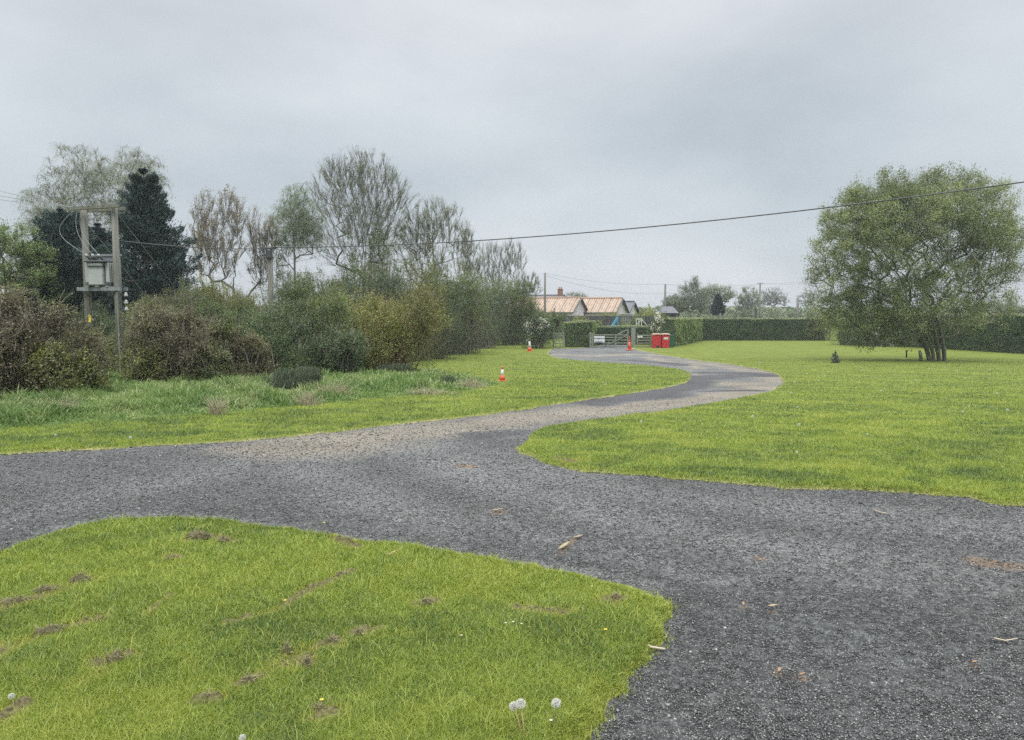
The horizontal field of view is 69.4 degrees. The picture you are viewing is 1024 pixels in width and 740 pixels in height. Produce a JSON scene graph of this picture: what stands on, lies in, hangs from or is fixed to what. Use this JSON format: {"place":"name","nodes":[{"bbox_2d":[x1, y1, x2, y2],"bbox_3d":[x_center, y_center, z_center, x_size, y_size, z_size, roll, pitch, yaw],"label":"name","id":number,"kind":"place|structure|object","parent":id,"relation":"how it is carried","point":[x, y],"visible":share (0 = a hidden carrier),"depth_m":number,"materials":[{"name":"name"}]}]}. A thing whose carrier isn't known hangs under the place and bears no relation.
{"place":"outdoors","nodes":[
{"label":"outdoors","id":0,"kind":"place"},
{"bbox_2d":[288,388,324,405],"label":"dead grass","id":1,"kind":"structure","parent":0,"point":[307,401],"depth_m":13.88,"materials":[{"name":"plant"}]},
{"bbox_2d":[0,349,689,451],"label":"mown strip grass","id":2,"kind":"structure","parent":0,"point":[222,424],"depth_m":11.93,"materials":[{"name":"plant"}]},
{"bbox_2d":[0,345,1023,739],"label":"gravel drive","id":3,"kind":"structure","parent":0,"point":[716,381],"depth_m":5.56,"materials":[{"name":"gravel"}]},
{"bbox_2d":[559,319,596,346],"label":"clipped hedge","id":4,"kind":"object","parent":3,"relation":"on","point":[577,334],"visible":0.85,"depth_m":62.86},
{"bbox_2d":[596,325,657,344],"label":"gate","id":5,"kind":"structure","parent":3,"relation":"on","point":[617,329],"depth_m":68.00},
{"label":"gate post","id":6,"kind":"object","parent":3,"relation":"on","visible":0},
{"bbox_2d":[591,329,628,346],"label":"field gate","id":7,"kind":"structure","parent":6,"relation":"attached to","point":[599,339],"depth_m":62.53,"materials":[{"name":"metal"}]},
{"bbox_2d":[0,395,1023,739],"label":"loose gravel","id":8,"kind":"structure","parent":0,"point":[818,671],"depth_m":4.59,"materials":[{"name":"gravel"}]},
{"bbox_2d":[0,334,1023,739],"bbox_3d":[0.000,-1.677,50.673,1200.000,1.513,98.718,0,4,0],"label":"lawn","id":9,"kind":"structure","parent":0,"point":[784,350],"depth_m":12.34,"materials":[{"name":"plant"}]},
{"bbox_2d":[0,318,27,394],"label":"bramble bush","id":10,"kind":"object","parent":9,"relation":"on","point":[8,331],"visible":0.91,"depth_m":13.72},
{"bbox_2d":[0,594,38,605],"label":"turf clod","id":11,"kind":"object","parent":9,"relation":"on","point":[20,599],"visible":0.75,"depth_m":3.98,"materials":[{"name":"soil"}]},
{"bbox_2d":[0,217,73,314],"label":"leafy tree","id":12,"kind":"object","parent":9,"relation":"on","point":[6,269],"visible":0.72,"depth_m":33.67,"materials":[{"name":"green plant"}]},
{"bbox_2d":[26,582,53,593],"bbox_3d":[-2.636,1.236,4.158,0.170,0.093,0.092,0,4,0],"label":"turf clod","id":13,"kind":"object","parent":9,"relation":"on","point":[44,588],"visible":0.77,"depth_m":4.14,"materials":[{"name":"soil"}]},
{"bbox_2d":[28,619,64,637],"bbox_3d":[-2.263,1.271,3.612,0.188,0.113,0.069,-1,5,-16],"label":"turf clod","id":14,"kind":"object","parent":9,"relation":"on","point":[46,629],"visible":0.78,"depth_m":3.59,"materials":[{"name":"soil"}]},
{"bbox_2d":[0,278,114,393],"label":"bramble bush","id":15,"kind":"object","parent":9,"relation":"on","point":[12,306],"visible":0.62,"depth_m":14.42,"materials":[{"name":"plant"}]},
{"bbox_2d":[12,329,110,393],"bbox_3d":[-8.825,-0.094,14.462,1.859,1.622,1.282,0,4,0],"label":"thicket bush","id":16,"kind":"object","parent":9,"relation":"on","point":[90,373],"visible":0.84,"depth_m":14.28,"materials":[{"name":"plant"}]},
{"bbox_2d":[16,208,113,339],"bbox_3d":[-21.602,-4.002,35.816,4.505,7.680,3.914,0,4,0],"label":"pine tree","id":17,"kind":"object","parent":9,"relation":"on","point":[70,270],"visible":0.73,"depth_m":35.06,"materials":[{"name":"green plant"}]},
{"bbox_2d":[11,142,126,241],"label":"birch tree","id":18,"kind":"object","parent":9,"relation":"on","point":[94,187],"visible":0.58,"depth_m":43.03,"materials":[{"name":"green plant"}]},
{"bbox_2d":[68,570,93,583],"bbox_3d":[-2.501,1.218,4.304,0.146,0.122,0.093,0,4,0],"label":"turf clod","id":19,"kind":"object","parent":9,"relation":"on","point":[76,578],"visible":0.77,"depth_m":4.29,"materials":[{"name":"soil"}]},
{"bbox_2d":[52,316,116,385],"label":"hawthorn bush","id":20,"kind":"object","parent":9,"relation":"on","point":[103,351],"visible":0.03,"depth_m":15.78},
{"bbox_2d":[66,296,130,365],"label":"holly bush","id":21,"kind":"object","parent":9,"relation":"on","point":[110,327],"visible":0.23,"depth_m":29.34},
{"bbox_2d":[82,223,120,331],"bbox_3d":[-21.013,-3.888,37.919,3.168,7.268,3.907,-4,6,-39],"label":"pine tree","id":22,"kind":"object","parent":9,"relation":"on","point":[101,233],"visible":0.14,"depth_m":37.21,"materials":[{"name":"green plant"}]},
{"bbox_2d":[99,646,127,665],"bbox_3d":[-1.772,1.297,3.295,0.106,0.128,0.118,3,5,32],"label":"turf clod","id":23,"kind":"object","parent":9,"relation":"on","point":[116,655],"visible":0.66,"depth_m":3.29,"materials":[{"name":"soil"}]},
{"bbox_2d":[104,325,155,371],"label":"thicket bush","id":24,"kind":"object","parent":9,"relation":"on","point":[113,350],"visible":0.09,"depth_m":24.30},
{"bbox_2d":[72,167,203,327],"bbox_3d":[-16.874,-4.616,33.593,4.863,9.103,5.884,0,4,0],"label":"pine tree","id":25,"kind":"object","parent":9,"relation":"on","point":[143,221],"visible":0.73,"depth_m":33.10,"materials":[{"name":"green plant"}]},
{"bbox_2d":[114,336,180,382],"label":"thicket bush","id":26,"kind":"object","parent":9,"relation":"on","point":[137,369],"visible":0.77,"depth_m":18.60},
{"bbox_2d":[123,286,184,329],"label":"thicket bush","id":27,"kind":"object","parent":9,"relation":"on","point":[160,302],"visible":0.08,"depth_m":29.95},
{"bbox_2d":[114,294,228,381],"bbox_3d":[-8.766,-0.750,19.243,2.963,2.486,2.297,0,4,0],"label":"hawthorn bush","id":28,"kind":"object","parent":9,"relation":"on","point":[191,330],"visible":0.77,"depth_m":18.81,"materials":[{"name":"plant"}]},
{"bbox_2d":[186,529,211,540],"bbox_3d":[-2.196,1.162,5.174,0.210,0.126,0.118,0,4,0],"label":"turf clod","id":29,"kind":"object","parent":9,"relation":"on","point":[201,534],"visible":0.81,"depth_m":5.15,"materials":[{"name":"soil"}]},
{"bbox_2d":[167,283,231,319],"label":"thicket bush","id":30,"kind":"object","parent":9,"relation":"on","point":[189,301],"visible":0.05,"depth_m":28.67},
{"bbox_2d":[175,337,235,379],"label":"thicket bush","id":31,"kind":"object","parent":9,"relation":"on","point":[207,367],"visible":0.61,"depth_m":18.93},
{"bbox_2d":[199,395,228,414],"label":"dead grass","id":32,"kind":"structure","parent":9,"relation":"on","point":[216,410],"depth_m":12.33,"materials":[{"name":"plant"}]},
{"bbox_2d":[184,184,255,296],"bbox_3d":[-15.700,-5.123,39.802,3.589,9.644,2.986,0,4,0],"label":"maple tree","id":33,"kind":"object","parent":9,"relation":"on","point":[207,240],"visible":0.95,"depth_m":39.39,"materials":[{"name":"plant"}]},
{"bbox_2d":[197,281,264,318],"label":"thicket bush","id":34,"kind":"object","parent":9,"relation":"on","point":[237,301],"visible":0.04,"depth_m":30.73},
{"bbox_2d":[217,321,279,377],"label":"thicket bush","id":35,"kind":"object","parent":9,"relation":"on","point":[260,349],"visible":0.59,"depth_m":19.80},
{"bbox_2d":[240,671,259,684],"bbox_3d":[-1.108,1.310,3.126,0.094,0.087,0.095,0,4,0],"label":"turf clod","id":36,"kind":"object","parent":9,"relation":"on","point":[249,677],"visible":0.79,"depth_m":3.12,"materials":[{"name":"soil"}]},
{"bbox_2d":[262,244,275,312],"bbox_3d":[-12.975,-3.523,39.765,0.760,6.480,0.457,0,4,0],"label":"utility pole","id":37,"kind":"object","parent":9,"relation":"on","point":[269,253],"visible":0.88,"depth_m":39.61,"materials":[{"name":"grey wood"}]},
{"bbox_2d":[119,240,262,248],"bbox_3d":[-12.062,-5.076,30.146,0.036,1.458,19.011,0,4,-6],"label":"overhead wire","id":38,"kind":"object","parent":37,"relation":"attached to","point":[189,247],"visible":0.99,"depth_m":26.76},
{"bbox_2d":[271,181,1023,247],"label":"overhead wire","id":39,"kind":"object","parent":37,"relation":"attached to","point":[678,223],"visible":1,"depth_m":28.66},
{"bbox_2d":[236,297,308,363],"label":"thicket bush","id":40,"kind":"object","parent":9,"relation":"on","point":[246,310],"visible":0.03,"depth_m":29.64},
{"bbox_2d":[258,365,325,389],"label":"grass tussock","id":41,"kind":"object","parent":9,"relation":"on","point":[286,379],"depth_m":16.38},
{"bbox_2d":[259,181,332,278],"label":"birch tree","id":42,"kind":"object","parent":9,"relation":"on","point":[295,226],"visible":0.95,"depth_m":42.30,"materials":[{"name":"green plant"}]},
{"bbox_2d":[279,265,350,315],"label":"thicket bush","id":43,"kind":"object","parent":9,"relation":"on","point":[296,292],"visible":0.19,"depth_m":31.67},
{"bbox_2d":[310,380,358,395],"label":"dead grass","id":44,"kind":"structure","parent":9,"relation":"on","point":[336,389],"depth_m":15.39,"materials":[{"name":"plant"}]},
{"bbox_2d":[0,512,669,739],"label":"grass","id":45,"kind":"structure","parent":9,"relation":"on","point":[107,585],"depth_m":3.52,"materials":[{"name":"plant"}]},
{"bbox_2d":[304,277,368,332],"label":"thicket bush","id":46,"kind":"object","parent":9,"relation":"on","point":[316,303],"visible":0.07,"depth_m":29.61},
{"bbox_2d":[306,322,373,373],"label":"thicket bush","id":47,"kind":"object","parent":9,"relation":"on","point":[348,347],"visible":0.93,"depth_m":22.92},
{"bbox_2d":[314,257,373,328],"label":"holly bush","id":48,"kind":"object","parent":9,"relation":"on","point":[350,285],"visible":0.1,"depth_m":35.58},
{"bbox_2d":[306,144,423,300],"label":"ash tree","id":49,"kind":"object","parent":9,"relation":"on","point":[360,170],"visible":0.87,"depth_m":43.85,"materials":[{"name":"plant"}]},
{"bbox_2d":[334,260,396,342],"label":"thicket bush","id":50,"kind":"object","parent":9,"relation":"on","point":[365,276],"visible":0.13,"depth_m":38.43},
{"bbox_2d":[349,258,429,362],"bbox_3d":[-5.984,-2.818,35.995,4.018,5.286,3.140,0,4,0],"label":"thicket bush","id":51,"kind":"object","parent":9,"relation":"on","point":[389,288],"visible":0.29,"depth_m":35.59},
{"bbox_2d":[374,361,412,372],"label":"grass tussock","id":52,"kind":"object","parent":9,"relation":"on","point":[396,367],"depth_m":24.14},
{"bbox_2d":[387,195,475,282],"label":"ash tree","id":53,"kind":"object","parent":9,"relation":"on","point":[425,215],"visible":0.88,"depth_m":46.25,"materials":[{"name":"plant"}]},
{"bbox_2d":[406,385,457,395],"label":"dead grass","id":54,"kind":"structure","parent":9,"relation":"on","point":[427,391],"depth_m":16.41,"materials":[{"name":"plant"}]},
{"bbox_2d":[449,219,491,344],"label":"young ash","id":55,"kind":"object","parent":9,"relation":"on","point":[467,266],"visible":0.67,"depth_m":65.20},
{"bbox_2d":[452,375,494,387],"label":"dead grass","id":56,"kind":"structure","parent":9,"relation":"on","point":[475,384],"depth_m":18.39,"materials":[{"name":"plant"}]},
{"bbox_2d":[471,236,528,341],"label":"young ash","id":57,"kind":"object","parent":9,"relation":"on","point":[494,266],"visible":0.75,"depth_m":73.09},
{"bbox_2d":[516,698,525,735],"bbox_3d":[0.033,1.291,2.711,0.042,0.184,0.040,0,4,0],"label":"dandelion clock","id":58,"kind":"object","parent":9,"relation":"on","point":[520,703],"visible":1,"depth_m":2.70,"materials":[{"name":"white plant"}]},
{"bbox_2d":[515,299,550,344],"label":"hawthorn bush","id":59,"kind":"object","parent":9,"relation":"on","point":[539,316],"visible":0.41,"depth_m":67.07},
{"bbox_2d":[517,311,557,348],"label":"blossoming shrub","id":60,"kind":"object","parent":9,"relation":"on","point":[531,329],"visible":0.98,"depth_m":60.56,"materials":[{"name":"white plant"}]},
{"bbox_2d":[542,308,567,338],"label":"garden shrub","id":61,"kind":"object","parent":9,"relation":"on","point":[555,318],"visible":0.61,"depth_m":81.47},
{"bbox_2d":[631,326,635,347],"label":"gate post","id":62,"kind":"object","parent":9,"relation":"on","point":[633,333],"visible":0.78,"depth_m":62.39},
{"bbox_2d":[637,302,657,325],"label":"garden shrub","id":63,"kind":"object","parent":9,"relation":"on","point":[647,312],"visible":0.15,"depth_m":89.45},
{"bbox_2d":[652,333,661,347],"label":"red bin","id":64,"kind":"object","parent":9,"relation":"on","point":[656,340],"visible":0.94,"depth_m":61.49,"materials":[{"name":"plastic"}]},
{"bbox_2d":[646,311,672,345],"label":"variegated shrub","id":65,"kind":"object","parent":9,"relation":"on","point":[653,327],"visible":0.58,"depth_m":64.75,"materials":[{"name":"white plant"}]},
{"bbox_2d":[661,333,669,347],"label":"red bin","id":66,"kind":"object","parent":9,"relation":"on","point":[665,340],"visible":0.93,"depth_m":61.49,"materials":[{"name":"plastic"}]},
{"bbox_2d":[660,317,702,346],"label":"clipped hedge","id":67,"kind":"object","parent":9,"relation":"on","point":[685,330],"visible":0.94,"depth_m":67.03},
{"bbox_2d":[696,317,830,340],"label":"clipped hedge","id":68,"kind":"object","parent":9,"relation":"on","point":[751,329],"visible":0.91,"depth_m":77.60,"materials":[{"name":"plant"}]},
{"bbox_2d":[512,358,1023,505],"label":"mown grass","id":69,"kind":"structure","parent":9,"relation":"on","point":[914,465],"depth_m":9.70,"materials":[{"name":"plant"}]},
{"bbox_2d":[803,306,843,340],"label":"shrub","id":70,"kind":"object","parent":9,"relation":"on","point":[811,322],"visible":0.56,"depth_m":77.34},
{"bbox_2d":[829,313,863,344],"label":"garden shrub","id":71,"kind":"object","parent":9,"relation":"on","point":[840,341],"visible":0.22,"depth_m":67.33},
{"bbox_2d":[798,156,1023,360],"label":"willow tree","id":72,"kind":"object","parent":9,"relation":"on","point":[866,225],"visible":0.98,"depth_m":40.66,"materials":[{"name":"green plant"}]},
{"bbox_2d":[852,312,1023,353],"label":"clipped hedge","id":73,"kind":"object","parent":9,"relation":"on","point":[995,338],"visible":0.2,"depth_m":55.48,"materials":[{"name":"plant"}]},
{"bbox_2d":[0,0,1023,310],"label":"sky","id":74,"kind":"structure","parent":0,"point":[534,117],"materials":[{"name":"grey"}]},
{"bbox_2d":[657,306,678,317],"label":"garden shed","id":75,"kind":"structure","parent":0,"point":[671,311],"depth_m":80.88,"materials":[{"name":"stone"}]},
{"bbox_3d":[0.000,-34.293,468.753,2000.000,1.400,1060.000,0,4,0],"label":"ground","id":76,"kind":"structure","parent":0,"visible":0},
{"bbox_2d":[59,204,177,374],"bbox_3d":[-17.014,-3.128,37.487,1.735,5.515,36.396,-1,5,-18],"label":"pole transformer","id":77,"kind":"object","parent":76,"relation":"on","point":[101,273],"visible":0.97,"depth_m":20.57,"materials":[{"name":"grey wood"}]},
{"bbox_2d":[99,145,175,231],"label":"birch tree","id":78,"kind":"object","parent":76,"relation":"on","point":[137,164],"visible":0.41,"depth_m":44.88,"materials":[{"name":"green plant"}]},
{"bbox_2d":[141,286,190,313],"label":"hawthorn bush","id":79,"kind":"object","parent":76,"relation":"on","point":[165,303],"visible":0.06,"depth_m":30.31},
{"bbox_2d":[175,263,268,318],"bbox_3d":[-12.182,-2.205,30.867,4.405,4.486,3.541,0,4,0],"label":"hazel bush","id":80,"kind":"object","parent":76,"relation":"on","point":[214,292],"visible":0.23,"depth_m":29.91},
{"bbox_2d":[188,292,263,366],"bbox_3d":[-8.167,-0.858,20.314,2.842,2.624,2.020,2,5,22],"label":"hawthorn bush","id":81,"kind":"object","parent":76,"relation":"on","point":[219,312],"visible":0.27,"depth_m":20.13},
{"bbox_2d":[0,364,498,428],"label":"rough grass","id":82,"kind":"structure","parent":76,"relation":"on","point":[121,398],"depth_m":13.97,"materials":[{"name":"plant"}]},
{"bbox_2d":[243,204,280,302],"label":"young ash","id":83,"kind":"object","parent":76,"relation":"on","point":[259,243],"visible":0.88,"depth_m":41.49,"materials":[{"name":"plant"}]},
{"bbox_2d":[228,296,315,371],"bbox_3d":[-7.442,-0.905,21.964,3.156,2.586,2.402,-4,6,-38],"label":"elder bush","id":84,"kind":"object","parent":76,"relation":"on","point":[281,339],"visible":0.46,"depth_m":21.94,"materials":[{"name":"plant"}]},
{"bbox_2d":[237,248,326,308],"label":"hazel bush","id":85,"kind":"object","parent":76,"relation":"on","point":[277,293],"visible":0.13,"depth_m":42.26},
{"bbox_2d":[265,274,363,369],"bbox_3d":[-6.590,-1.430,24.309,3.473,3.420,2.431,0,4,0],"label":"elder bush","id":86,"kind":"object","parent":76,"relation":"on","point":[315,320],"visible":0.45,"depth_m":24.14,"materials":[{"name":"plant"}]},
{"bbox_2d":[330,187,416,299],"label":"tree","id":87,"kind":"object","parent":76,"relation":"on","point":[386,248],"visible":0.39,"depth_m":43.72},
{"bbox_2d":[322,273,458,371],"bbox_3d":[-4.405,-1.646,25.601,4.887,3.776,3.654,2,5,27],"label":"willow bush","id":88,"kind":"object","parent":76,"relation":"on","point":[406,331],"visible":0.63,"depth_m":25.10,"materials":[{"name":"olive-yellow twig"},{"name":"green leaves"}]},
{"bbox_2d":[360,241,455,360],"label":"hawthorn bush","id":89,"kind":"object","parent":76,"relation":"on","point":[442,289],"visible":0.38,"depth_m":41.55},
{"bbox_2d":[403,261,473,358],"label":"hawthorn bush","id":90,"kind":"object","parent":76,"relation":"on","point":[441,355],"visible":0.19,"depth_m":45.14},
{"bbox_2d":[407,244,488,354],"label":"hawthorn bush","id":91,"kind":"object","parent":76,"relation":"on","point":[465,317],"visible":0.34,"depth_m":51.91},
{"bbox_2d":[436,268,498,353],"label":"hawthorn bush","id":92,"kind":"object","parent":76,"relation":"on","point":[466,291],"visible":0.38,"depth_m":52.87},
{"bbox_2d":[459,276,516,348],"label":"hawthorn bush","id":93,"kind":"object","parent":76,"relation":"on","point":[493,332],"visible":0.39,"depth_m":60.73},
{"bbox_2d":[461,271,527,345],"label":"hawthorn bush","id":94,"kind":"object","parent":76,"relation":"on","point":[502,304],"visible":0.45,"depth_m":65.50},
{"bbox_2d":[483,273,543,344],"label":"hawthorn bush","id":95,"kind":"object","parent":76,"relation":"on","point":[522,301],"visible":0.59,"depth_m":66.50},
{"bbox_2d":[509,270,544,314],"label":"young ash","id":96,"kind":"object","parent":76,"relation":"on","point":[533,275],"visible":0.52,"depth_m":67.53},
{"bbox_2d":[526,287,566,296],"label":"bungalow","id":97,"kind":"object","parent":76,"relation":"on","point":[560,293],"visible":0.12,"depth_m":124.56,"materials":[{"name":"brick"}]},
{"bbox_2d":[508,297,587,332],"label":"bungalow","id":98,"kind":"object","parent":76,"relation":"on","point":[572,306],"visible":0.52,"depth_m":97.38,"materials":[{"name":"ceramic"}]},
{"bbox_2d":[581,297,629,315],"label":"bungalow","id":99,"kind":"object","parent":76,"relation":"on","point":[603,305],"visible":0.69,"depth_m":100.21,"materials":[{"name":"ceramic"}]},
{"bbox_2d":[559,315,656,337],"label":"board fence","id":100,"kind":"object","parent":76,"relation":"on","point":[610,321],"visible":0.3,"depth_m":83.80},
{"bbox_2d":[625,301,639,319],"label":"bungalow","id":101,"kind":"object","parent":76,"relation":"on","point":[633,309],"visible":0.2,"depth_m":107.50,"materials":[{"name":"stone"}]},
{"bbox_2d":[274,304,1020,320],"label":"distant hedgerow","id":102,"kind":"object","parent":76,"relation":"on","point":[790,310],"visible":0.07,"depth_m":187.83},
{"bbox_2d":[662,294,689,316],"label":"tree","id":103,"kind":"object","parent":76,"relation":"on","point":[672,303],"visible":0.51,"depth_m":116.91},
{"bbox_2d":[673,275,713,315],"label":"tree","id":104,"kind":"object","parent":76,"relation":"on","point":[701,299],"visible":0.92,"depth_m":113.97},
{"bbox_2d":[679,309,713,318],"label":"field bush","id":105,"kind":"object","parent":76,"relation":"on","point":[693,315],"visible":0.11,"depth_m":98.36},
{"bbox_2d":[709,293,726,315],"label":"cypress tree","id":106,"kind":"object","parent":76,"relation":"on","point":[717,306],"visible":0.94,"depth_m":104.19,"materials":[{"name":"green plant"}]},
{"bbox_2d":[700,281,737,317],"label":"tree","id":107,"kind":"object","parent":76,"relation":"on","point":[728,296],"visible":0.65,"depth_m":128.67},
{"bbox_2d":[722,308,751,317],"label":"field bush","id":108,"kind":"object","parent":76,"relation":"on","point":[740,314],"visible":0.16,"depth_m":119.04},
{"bbox_2d":[732,285,765,317],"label":"tree","id":109,"kind":"object","parent":76,"relation":"on","point":[742,301],"visible":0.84,"depth_m":168.63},
{"bbox_2d":[752,305,789,317],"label":"field bush","id":110,"kind":"object","parent":76,"relation":"on","point":[766,311],"visible":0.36,"depth_m":149.23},
{"bbox_2d":[761,287,790,311],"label":"tree","id":111,"kind":"object","parent":76,"relation":"on","point":[769,298],"visible":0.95,"depth_m":188.80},
{"bbox_2d":[797,288,835,308],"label":"tree","id":112,"kind":"object","parent":76,"relation":"on","point":[806,297],"visible":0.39,"depth_m":198.73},
{"bbox_2d":[838,319,906,346],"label":"garden shrub","id":113,"kind":"object","parent":76,"relation":"on","point":[876,337],"visible":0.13,"depth_m":64.67,"materials":[{"name":"green plant"}]},
{"bbox_2d":[989,295,1023,315],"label":"field bush","id":114,"kind":"object","parent":76,"relation":"on","point":[1016,311],"visible":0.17,"depth_m":109.62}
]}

